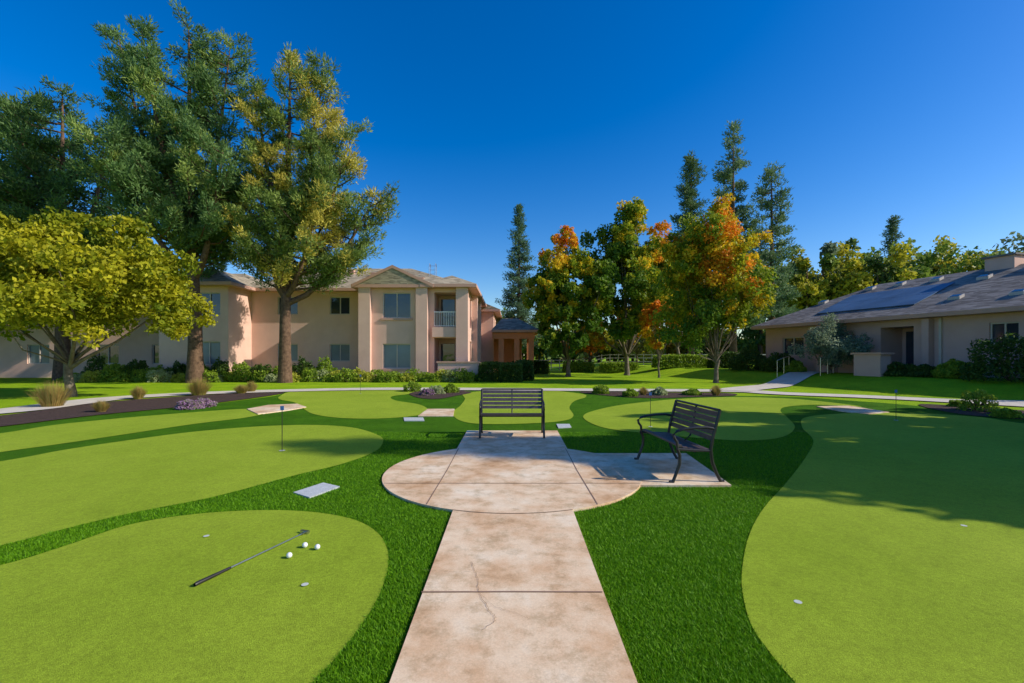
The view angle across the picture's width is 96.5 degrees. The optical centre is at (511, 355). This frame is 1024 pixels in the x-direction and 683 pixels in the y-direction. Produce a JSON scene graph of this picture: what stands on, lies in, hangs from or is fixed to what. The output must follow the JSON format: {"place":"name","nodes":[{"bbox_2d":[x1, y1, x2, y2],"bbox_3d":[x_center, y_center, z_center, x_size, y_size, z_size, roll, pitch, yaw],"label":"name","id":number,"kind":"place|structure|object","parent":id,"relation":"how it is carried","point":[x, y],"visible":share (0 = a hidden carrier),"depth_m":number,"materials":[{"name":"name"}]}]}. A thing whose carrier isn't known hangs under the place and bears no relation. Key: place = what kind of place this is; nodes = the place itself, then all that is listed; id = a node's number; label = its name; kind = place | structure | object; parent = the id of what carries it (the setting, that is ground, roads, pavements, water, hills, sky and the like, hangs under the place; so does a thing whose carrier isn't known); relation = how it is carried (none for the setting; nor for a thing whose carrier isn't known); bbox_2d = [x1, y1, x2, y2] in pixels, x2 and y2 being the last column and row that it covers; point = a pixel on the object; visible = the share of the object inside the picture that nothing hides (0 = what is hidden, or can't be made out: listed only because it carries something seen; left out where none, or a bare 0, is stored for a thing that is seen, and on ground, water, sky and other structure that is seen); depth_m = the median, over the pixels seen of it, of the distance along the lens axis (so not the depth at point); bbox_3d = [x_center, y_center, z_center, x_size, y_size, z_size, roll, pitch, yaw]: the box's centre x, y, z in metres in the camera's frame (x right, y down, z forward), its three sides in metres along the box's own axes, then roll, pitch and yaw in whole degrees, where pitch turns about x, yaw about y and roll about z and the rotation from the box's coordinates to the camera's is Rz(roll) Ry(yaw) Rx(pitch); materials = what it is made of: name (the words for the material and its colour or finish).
{"place":"outdoors","nodes":[
{"label":"outdoors","id":0,"kind":"place"},
{"bbox_2d":[23,379,75,406],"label":"ornamental grass","id":1,"kind":"object","parent":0,"point":[51,396],"depth_m":14.00,"materials":[{"name":"beige plant"}]},
{"bbox_2d":[128,385,147,398],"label":"ornamental grass","id":2,"kind":"object","parent":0,"point":[138,393],"depth_m":16.61,"materials":[{"name":"beige plant"}]},
{"bbox_2d":[0,358,1023,426],"bbox_3d":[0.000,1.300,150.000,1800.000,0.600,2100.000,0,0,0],"label":"ground","id":3,"kind":"structure","parent":0,"point":[13,393],"depth_m":22.89,"materials":[{"name":"green plant"}]},
{"bbox_2d":[0,90,105,329],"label":"cedar tree","id":4,"kind":"object","parent":3,"relation":"on","point":[3,163],"visible":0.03,"depth_m":33.25,"materials":[{"name":"green plant"}]},
{"bbox_2d":[0,75,152,379],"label":"cedar tree","id":5,"kind":"object","parent":3,"relation":"on","point":[25,195],"visible":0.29,"depth_m":28.79,"materials":[{"name":"green plant"}]},
{"bbox_2d":[78,370,102,382],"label":"shrub","id":6,"kind":"object","parent":3,"relation":"on","point":[84,376],"visible":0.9,"depth_m":27.29,"materials":[{"name":"green plant"}]},
{"bbox_2d":[80,355,105,372],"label":"shrub","id":7,"kind":"object","parent":3,"relation":"on","point":[99,362],"visible":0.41,"depth_m":28.43,"materials":[{"name":"green plant"}]},
{"bbox_2d":[0,206,218,396],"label":"shade tree","id":8,"kind":"object","parent":3,"relation":"on","point":[89,289],"visible":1,"depth_m":16.77,"materials":[{"name":"green plant"}]},
{"bbox_2d":[97,368,125,381],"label":"shrub","id":9,"kind":"object","parent":3,"relation":"on","point":[106,374],"visible":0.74,"depth_m":27.40,"materials":[{"name":"green plant"}]},
{"bbox_2d":[103,362,125,380],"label":"shrub","id":10,"kind":"object","parent":3,"relation":"on","point":[116,367],"visible":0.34,"depth_m":28.23,"materials":[{"name":"green plant"}]},
{"bbox_2d":[109,372,133,381],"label":"shrub","id":11,"kind":"object","parent":3,"relation":"on","point":[126,376],"visible":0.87,"depth_m":27.40,"materials":[{"name":"green plant"}]},
{"bbox_2d":[123,359,148,376],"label":"shrub","id":12,"kind":"object","parent":3,"relation":"on","point":[136,365],"visible":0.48,"depth_m":28.32,"materials":[{"name":"green plant"}]},
{"bbox_2d":[0,392,283,425],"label":"mulch bed","id":13,"kind":"object","parent":3,"relation":"on","point":[81,410],"visible":0.91,"depth_m":13.88,"materials":[{"name":"brown soil"}]},
{"bbox_2d":[92,399,112,411],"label":"ornamental grass","id":14,"kind":"object","parent":13,"relation":"on","point":[99,406],"depth_m":12.80,"materials":[{"name":"beige plant"}]},
{"bbox_2d":[145,368,173,382],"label":"shrub","id":15,"kind":"object","parent":3,"relation":"on","point":[162,373],"visible":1,"depth_m":27.16,"materials":[{"name":"green plant"}]},
{"bbox_2d":[54,0,274,382],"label":"pine tree","id":16,"kind":"object","parent":3,"relation":"on","point":[174,208],"visible":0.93,"depth_m":25.72,"materials":[{"name":"green plant"}]},
{"bbox_2d":[163,360,185,375],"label":"shrub","id":17,"kind":"object","parent":3,"relation":"on","point":[177,367],"visible":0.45,"depth_m":28.34,"materials":[{"name":"green plant"}]},
{"bbox_2d":[173,399,205,409],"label":"purple flowers","id":18,"kind":"object","parent":3,"relation":"on","point":[189,404],"visible":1,"depth_m":13.53,"materials":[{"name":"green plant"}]},
{"bbox_2d":[185,378,214,395],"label":"ornamental grass","id":19,"kind":"object","parent":3,"relation":"on","point":[199,387],"depth_m":18.20,"materials":[{"name":"beige plant"}]},
{"bbox_2d":[202,368,220,382],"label":"shrub","id":20,"kind":"object","parent":3,"relation":"on","point":[212,373],"visible":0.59,"depth_m":27.16,"materials":[{"name":"green plant"}]},
{"bbox_2d":[209,357,230,372],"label":"shrub","id":21,"kind":"object","parent":3,"relation":"on","point":[220,365],"visible":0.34,"depth_m":28.37,"materials":[{"name":"green plant"}]},
{"bbox_2d":[231,361,250,381],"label":"shrub","id":22,"kind":"object","parent":3,"relation":"on","point":[244,365],"visible":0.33,"depth_m":28.33,"materials":[{"name":"green plant"}]},
{"bbox_2d":[226,367,256,381],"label":"shrub","id":23,"kind":"object","parent":3,"relation":"on","point":[238,374],"visible":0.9,"depth_m":27.66,"materials":[{"name":"green plant"}]},
{"bbox_2d":[249,363,271,381],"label":"shrub","id":24,"kind":"object","parent":3,"relation":"on","point":[259,367],"visible":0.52,"depth_m":28.20,"materials":[{"name":"green plant"}]},
{"bbox_2d":[252,369,269,381],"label":"shrub","id":25,"kind":"object","parent":3,"relation":"on","point":[261,378],"visible":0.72,"depth_m":27.85,"materials":[{"name":"green plant"}]},
{"bbox_2d":[0,286,534,377],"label":"walls","id":26,"kind":"structure","parent":3,"relation":"on","point":[245,328],"depth_m":31.60,"materials":[{"name":"paint"}]},
{"bbox_2d":[28,293,410,368],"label":"window frames","id":27,"kind":"structure","parent":26,"relation":"attached to","point":[278,344],"depth_m":31.67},
{"bbox_2d":[30,294,454,367],"bbox_3d":[-16.953,-1.350,34.720,42.642,5.500,17.784,0,0,-27],"label":"window glass","id":28,"kind":"object","parent":26,"relation":"attached to","point":[390,351],"visible":0.37,"depth_m":31.75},
{"bbox_2d":[185,268,538,334],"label":"roof","id":29,"kind":"structure","parent":26,"relation":"on","point":[392,278],"depth_m":30.90,"materials":[{"name":"beige"}]},
{"bbox_2d":[349,265,479,370],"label":"trim","id":30,"kind":"structure","parent":26,"relation":"attached to","point":[372,274],"depth_m":29.30,"materials":[{"name":"paint"}]},
{"bbox_2d":[434,311,455,325],"bbox_3d":[-4.370,-2.390,29.875,1.460,0.980,0.050,0,0,0],"label":"balcony railing","id":31,"kind":"object","parent":26,"relation":"on","point":[446,317],"visible":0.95,"depth_m":29.86,"materials":[{"name":"metal"}]},
{"bbox_2d":[292,356,314,381],"bbox_3d":[-12.998,0.828,28.405,1.484,1.678,1.347,0,0,0],"label":"shrub","id":32,"kind":"object","parent":3,"relation":"on","point":[304,364],"visible":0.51,"depth_m":28.23,"materials":[{"name":"green plant"}]},
{"bbox_2d":[296,367,319,381],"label":"shrub","id":33,"kind":"object","parent":3,"relation":"on","point":[309,372],"visible":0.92,"depth_m":27.58,"materials":[{"name":"green plant"}]},
{"bbox_2d":[218,42,400,382],"bbox_3d":[-12.175,-8.366,26.884,9.198,20.132,8.412,0,0,31],"label":"pine tree","id":34,"kind":"object","parent":3,"relation":"on","point":[293,211],"visible":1,"depth_m":26.10,"materials":[{"name":"green plant"}]},
{"bbox_2d":[314,355,337,377],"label":"shrub","id":35,"kind":"object","parent":3,"relation":"on","point":[325,365],"visible":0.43,"depth_m":28.39,"materials":[{"name":"green plant"}]},
{"bbox_2d":[331,367,358,381],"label":"shrub","id":36,"kind":"object","parent":3,"relation":"on","point":[345,373],"visible":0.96,"depth_m":27.37,"materials":[{"name":"green plant"}]},
{"bbox_2d":[355,370,374,381],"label":"shrub","id":37,"kind":"object","parent":3,"relation":"on","point":[365,376],"visible":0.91,"depth_m":27.44,"materials":[{"name":"green plant"}]},
{"bbox_2d":[374,371,400,382],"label":"shrub","id":38,"kind":"object","parent":3,"relation":"on","point":[385,376],"visible":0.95,"depth_m":27.14,"materials":[{"name":"green plant"}]},
{"bbox_2d":[403,381,421,391],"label":"shrub","id":39,"kind":"object","parent":3,"relation":"on","point":[413,385],"visible":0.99,"depth_m":20.19,"materials":[{"name":"green plant"}]},
{"bbox_2d":[421,373,444,381],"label":"shrub","id":40,"kind":"object","parent":3,"relation":"on","point":[429,377],"visible":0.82,"depth_m":27.34,"materials":[{"name":"green plant"}]},
{"bbox_2d":[442,368,461,381],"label":"shrub","id":41,"kind":"object","parent":3,"relation":"on","point":[449,372],"visible":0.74,"depth_m":27.31,"materials":[{"name":"green plant"}]},
{"bbox_2d":[451,368,474,382],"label":"shrub","id":42,"kind":"object","parent":3,"relation":"on","point":[464,373],"visible":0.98,"depth_m":27.19,"materials":[{"name":"green plant"}]},
{"bbox_2d":[478,361,503,381],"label":"box hedge","id":43,"kind":"object","parent":3,"relation":"on","point":[485,367],"visible":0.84,"depth_m":27.71,"materials":[{"name":"green plant"}]},
{"bbox_2d":[498,362,522,381],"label":"box hedge","id":44,"kind":"object","parent":3,"relation":"on","point":[507,368],"visible":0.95,"depth_m":27.52,"materials":[{"name":"green plant"}]},
{"bbox_2d":[0,390,1023,682],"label":"turf fringe","id":45,"kind":"object","parent":3,"relation":"on","point":[594,402],"visible":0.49,"depth_m":7.44,"materials":[{"name":"plant"}]},
{"bbox_2d":[0,409,260,451],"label":"putting green","id":46,"kind":"object","parent":45,"relation":"on","point":[49,435],"visible":0.95,"depth_m":10.09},
{"bbox_2d":[0,425,382,544],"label":"putting green","id":47,"kind":"object","parent":45,"relation":"on","point":[40,494],"visible":0.98,"depth_m":6.38,"materials":[{"name":"plant"}]},
{"bbox_2d":[0,510,388,682],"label":"putting green","id":48,"kind":"object","parent":45,"relation":"on","point":[131,603],"visible":1,"depth_m":2.97,"materials":[{"name":"plant"}]},
{"bbox_2d":[193,529,309,585],"bbox_3d":[-2.014,1.573,3.628,0.085,0.029,1.037,0,0,19],"label":"golf putter","id":49,"kind":"object","parent":48,"relation":"on","point":[207,578],"visible":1,"depth_m":3.40,"materials":[{"name":"metal"}]},
{"bbox_2d":[247,404,305,413],"bbox_3d":[-6.998,1.585,13.663,1.518,0.030,2.342,0,0,-38],"label":"stone pad","id":50,"kind":"object","parent":45,"relation":"on","point":[265,409],"visible":0.96,"depth_m":13.55,"materials":[{"name":"stone"}]},
{"bbox_2d":[293,482,339,498],"bbox_3d":[-2.301,1.589,5.388,0.328,0.022,0.504,0,0,24],"label":"tee mat","id":51,"kind":"object","parent":45,"relation":"on","point":[315,490],"visible":1,"depth_m":5.34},
{"bbox_2d":[278,390,426,418],"bbox_3d":[-6.009,1.588,16.280,5.404,0.001,10.501,0,0,-15],"label":"putting green","id":52,"kind":"object","parent":45,"relation":"on","point":[368,404],"visible":0.84,"depth_m":15.13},
{"bbox_2d":[0,431,812,682],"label":"turf blades","id":53,"kind":"object","parent":45,"relation":"on","point":[704,665],"visible":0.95,"depth_m":3.67,"materials":[{"name":"plant"}]},
{"bbox_2d":[418,409,454,416],"bbox_3d":[-2.009,1.585,12.704,0.955,0.030,1.579,0,0,0],"label":"stone pad","id":54,"kind":"object","parent":45,"relation":"on","point":[438,413],"visible":1,"depth_m":12.38,"materials":[{"name":"stone"}]},
{"bbox_2d":[410,391,470,398],"bbox_3d":[-3.022,1.578,18.787,2.563,0.001,4.222,0,0,0],"label":"mulch bed","id":55,"kind":"object","parent":45,"relation":"on","point":[436,396],"visible":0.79,"depth_m":18.05,"materials":[{"name":"brown soil"}]},
{"bbox_2d":[453,391,585,423],"bbox_3d":[0.474,1.587,15.766,5.000,0.001,10.348,0,0,0],"label":"putting green","id":56,"kind":"object","parent":45,"relation":"on","point":[557,405],"visible":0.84,"depth_m":13.44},
{"bbox_2d":[583,397,861,439],"bbox_3d":[6.110,1.586,13.428,10.681,0.001,5.423,0,0,-43],"label":"putting green","id":57,"kind":"object","parent":45,"relation":"on","point":[752,418],"visible":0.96,"depth_m":11.89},
{"bbox_2d":[816,406,888,413],"bbox_3d":[9.953,1.585,13.333,1.264,0.030,2.051,0,0,0],"label":"stone pad","id":58,"kind":"object","parent":45,"relation":"on","point":[852,409],"visible":0.91,"depth_m":13.30,"materials":[{"name":"stone"}]},
{"bbox_2d":[742,413,1023,682],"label":"putting green","id":59,"kind":"object","parent":45,"relation":"on","point":[873,555],"visible":1,"depth_m":3.62,"materials":[{"name":"plant"}]},
{"bbox_2d":[495,203,545,348],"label":"redwood tree","id":60,"kind":"object","parent":3,"relation":"on","point":[519,288],"visible":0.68,"depth_m":49.53,"materials":[{"name":"green plant"}]},
{"bbox_2d":[515,359,534,380],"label":"box hedge","id":61,"kind":"object","parent":3,"relation":"on","point":[528,372],"visible":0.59,"depth_m":29.00,"materials":[{"name":"green plant"}]},
{"bbox_2d":[512,359,549,373],"bbox_3d":[1.605,0.999,39.996,3.410,1.362,1.401,0,0,0],"label":"clipped hedge","id":62,"kind":"object","parent":3,"relation":"on","point":[543,365],"visible":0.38,"depth_m":39.52,"materials":[{"name":"green plant"}]},
{"bbox_2d":[521,225,620,376],"bbox_3d":[4.279,-4.194,35.149,7.370,11.817,8.107,0,0,0],"label":"maple tree","id":63,"kind":"object","parent":3,"relation":"on","point":[556,299],"visible":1,"depth_m":33.29,"materials":[{"name":"green plant"}]},
{"bbox_2d":[562,361,594,371],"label":"clipped hedge","id":64,"kind":"object","parent":3,"relation":"on","point":[579,366],"visible":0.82,"depth_m":43.48,"materials":[{"name":"green plant"}]},
{"bbox_2d":[566,319,613,361],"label":"maple tree","id":65,"kind":"object","parent":3,"relation":"on","point":[596,340],"visible":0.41,"depth_m":46.00,"materials":[{"name":"green plant"}]},
{"bbox_2d":[599,362,638,372],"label":"clipped hedge","id":66,"kind":"object","parent":3,"relation":"on","point":[616,367],"visible":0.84,"depth_m":40.52,"materials":[{"name":"green plant"}]},
{"bbox_2d":[579,196,674,374],"bbox_3d":[9.304,-5.617,36.574,8.378,14.667,9.120,0,0,0],"label":"maple tree","id":67,"kind":"object","parent":3,"relation":"on","point":[641,267],"visible":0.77,"depth_m":35.85,"materials":[{"name":"green plant"}]},
{"bbox_2d":[501,307,765,362],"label":"distant trees","id":68,"kind":"object","parent":3,"relation":"on","point":[540,353],"visible":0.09,"depth_m":65.43,"materials":[{"name":"green plant"}]},
{"bbox_2d":[608,305,665,362],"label":"maple tree","id":69,"kind":"object","parent":3,"relation":"on","point":[636,350],"visible":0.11,"depth_m":45.74,"materials":[{"name":"green plant"}]},
{"bbox_2d":[534,354,765,369],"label":"rail fence","id":70,"kind":"object","parent":3,"relation":"on","point":[601,358],"visible":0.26,"depth_m":48.98,"materials":[{"name":"paint"}]},
{"bbox_2d":[638,300,673,377],"bbox_3d":[10.720,-1.138,33.067,2.881,5.687,3.404,0,0,0],"label":"maple tree","id":71,"kind":"object","parent":3,"relation":"on","point":[645,322],"visible":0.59,"depth_m":32.96,"materials":[{"name":"green plant"}]},
{"bbox_2d":[581,391,736,397],"bbox_3d":[6.074,1.578,18.519,6.298,0.001,3.110,0,0,0],"label":"mulch bed","id":72,"kind":"object","parent":3,"relation":"on","point":[673,394],"visible":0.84,"depth_m":18.05,"materials":[{"name":"brown soil"}]},
{"bbox_2d":[592,384,609,393],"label":"shrub","id":73,"kind":"object","parent":72,"relation":"on","point":[599,389],"visible":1,"depth_m":18.80,"materials":[{"name":"green plant"}]},
{"bbox_2d":[651,354,707,367],"bbox_3d":[14.206,0.448,38.005,5.229,1.256,1.419,0,0,0],"label":"clipped hedge","id":74,"kind":"object","parent":3,"relation":"on","point":[682,360],"visible":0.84,"depth_m":37.56,"materials":[{"name":"green plant"}]},
{"bbox_2d":[663,150,711,362],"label":"redwood tree","id":75,"kind":"object","parent":3,"relation":"on","point":[689,203],"visible":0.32,"depth_m":49.61,"materials":[{"name":"green plant"}]},
{"bbox_2d":[649,192,779,382],"bbox_3d":[11.725,-3.881,26.783,6.827,11.183,6.552,0,0,30],"label":"maple tree","id":76,"kind":"object","parent":3,"relation":"on","point":[716,271],"visible":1,"depth_m":25.51,"materials":[{"name":"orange plant"}]},
{"bbox_2d":[707,351,750,367],"bbox_3d":[17.000,0.339,36.004,3.212,1.461,1.417,0,0,0],"label":"clipped hedge","id":77,"kind":"object","parent":3,"relation":"on","point":[724,360],"visible":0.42,"depth_m":35.54,"materials":[{"name":"green plant"}]},
{"bbox_2d":[706,119,783,351],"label":"pine tree","id":78,"kind":"object","parent":3,"relation":"on","point":[742,213],"visible":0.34,"depth_m":49.70,"materials":[{"name":"green plant"}]},
{"bbox_2d":[727,347,766,370],"bbox_3d":[16.123,0.239,31.077,2.423,1.656,2.762,0,0,0],"label":"garden shrub","id":79,"kind":"object","parent":3,"relation":"on","point":[743,357],"visible":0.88,"depth_m":30.61,"materials":[{"name":"green plant"}]},
{"bbox_2d":[749,161,806,330],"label":"pine tree","id":80,"kind":"object","parent":3,"relation":"on","point":[769,206],"visible":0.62,"depth_m":49.35,"materials":[{"name":"green plant"}]},
{"bbox_2d":[757,351,799,371],"bbox_3d":[16.818,0.399,28.668,2.230,1.338,2.600,0,0,0],"label":"garden shrub","id":81,"kind":"object","parent":3,"relation":"on","point":[769,364],"visible":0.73,"depth_m":28.34,"materials":[{"name":"green plant"}]},
{"bbox_2d":[782,360,807,372],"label":"garden shrub","id":82,"kind":"object","parent":3,"relation":"on","point":[795,366],"visible":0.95,"depth_m":26.98,"materials":[{"name":"green plant"}]},
{"bbox_2d":[787,312,874,372],"bbox_3d":[18.001,-0.696,25.659,3.648,3.600,4.185,0,0,-25],"label":"olive tree","id":83,"kind":"object","parent":3,"relation":"on","point":[838,349],"visible":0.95,"depth_m":25.14,"materials":[{"name":"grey plant"}]},
{"bbox_2d":[850,352,894,376],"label":"garden wall","id":84,"kind":"structure","parent":3,"relation":"on","point":[875,364],"depth_m":22.55,"materials":[{"name":"paint"}]},
{"bbox_2d":[739,231,1023,353],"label":"distant trees","id":85,"kind":"object","parent":3,"relation":"on","point":[841,274],"visible":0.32,"depth_m":54.73,"materials":[{"name":"green plant"}]},
{"bbox_2d":[879,214,904,266],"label":"redwood tree","id":86,"kind":"object","parent":3,"relation":"on","point":[892,226],"visible":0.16,"depth_m":69.85,"materials":[{"name":"green plant"}]},
{"bbox_2d":[766,311,1023,377],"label":"walls","id":87,"kind":"structure","parent":3,"relation":"on","point":[960,333],"depth_m":22.92,"materials":[{"name":"paint"}]},
{"bbox_2d":[751,252,1023,329],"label":"roof","id":88,"kind":"structure","parent":87,"relation":"on","point":[988,296],"depth_m":23.37,"materials":[{"name":"grey"}]},
{"bbox_2d":[817,282,954,313],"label":"solar panels","id":89,"kind":"object","parent":88,"relation":"attached to","point":[899,297],"visible":0.98,"depth_m":26.27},
{"bbox_2d":[818,255,1023,363],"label":"roof vents","id":90,"kind":"object","parent":88,"relation":"on","point":[1003,262],"visible":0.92,"depth_m":23.47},
{"bbox_2d":[783,321,1018,355],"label":"window frames","id":91,"kind":"structure","parent":87,"relation":"attached to","point":[991,329],"depth_m":20.26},
{"bbox_2d":[785,274,1023,363],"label":"window glass","id":92,"kind":"object","parent":87,"relation":"attached to","point":[998,329],"visible":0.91,"depth_m":24.64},
{"bbox_2d":[883,361,914,376],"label":"garden shrub","id":93,"kind":"object","parent":3,"relation":"on","point":[896,368],"visible":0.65,"depth_m":21.89,"materials":[{"name":"green plant"}]},
{"bbox_2d":[904,363,935,377],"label":"garden shrub","id":94,"kind":"object","parent":3,"relation":"on","point":[922,370],"visible":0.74,"depth_m":21.05,"materials":[{"name":"green plant"}]},
{"bbox_2d":[930,358,982,378],"bbox_3d":[19.530,0.582,20.127,1.662,0.974,1.732,0,0,-38],"label":"garden shrub","id":95,"kind":"object","parent":3,"relation":"on","point":[949,368],"visible":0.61,"depth_m":19.95,"materials":[{"name":"green plant"}]},
{"bbox_2d":[918,404,1023,418],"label":"mulch bed","id":96,"kind":"object","parent":3,"relation":"on","point":[955,409],"visible":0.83,"depth_m":13.13,"materials":[{"name":"brown soil"}]},
{"bbox_2d":[957,389,1000,411],"bbox_3d":[13.409,1.315,13.177,1.058,0.696,0.953,0,0,0],"label":"shrub","id":97,"kind":"object","parent":96,"relation":"on","point":[983,397],"visible":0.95,"depth_m":13.03,"materials":[{"name":"green plant"}]},
{"bbox_2d":[986,407,1023,418],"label":"shrub","id":98,"kind":"object","parent":96,"relation":"on","point":[1006,412],"visible":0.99,"depth_m":11.65,"materials":[{"name":"green plant"}]},
{"bbox_2d":[955,331,1023,382],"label":"garden shrub","id":99,"kind":"object","parent":3,"relation":"on","point":[979,366],"visible":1,"depth_m":18.04,"materials":[{"name":"green plant"}]},
{"bbox_2d":[0,388,1023,413],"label":"perimeter path","id":100,"kind":"structure","parent":0,"point":[33,407],"depth_m":17.92,"materials":[{"name":"concrete"}]},
{"bbox_2d":[0,0,1023,338],"label":"sky","id":101,"kind":"structure","parent":0,"point":[567,111],"materials":[{"name":"blue"}]},
{"bbox_2d":[382,430,730,682],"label":"concrete plaza","id":102,"kind":"structure","parent":0,"point":[512,591],"depth_m":3.50,"materials":[{"name":"concrete"}]},
{"bbox_2d":[479,388,544,437],"bbox_3d":[0.000,1.121,8.985,1.262,0.911,0.700,0,0,0],"label":"park bench","id":103,"kind":"object","parent":102,"relation":"on","point":[511,395],"visible":1,"depth_m":9.21,"materials":[{"name":"metal"}]},
{"bbox_2d":[634,399,724,482],"bbox_3d":[2.244,1.121,6.298,0.700,0.911,1.312,0,0,-4],"label":"park bench","id":104,"kind":"object","parent":102,"relation":"on","point":[682,443],"visible":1,"depth_m":6.10,"materials":[{"name":"metal"}]},
{"bbox_2d":[720,371,819,390],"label":"branch path","id":105,"kind":"structure","parent":0,"point":[788,379],"depth_m":24.21,"materials":[{"name":"concrete"}]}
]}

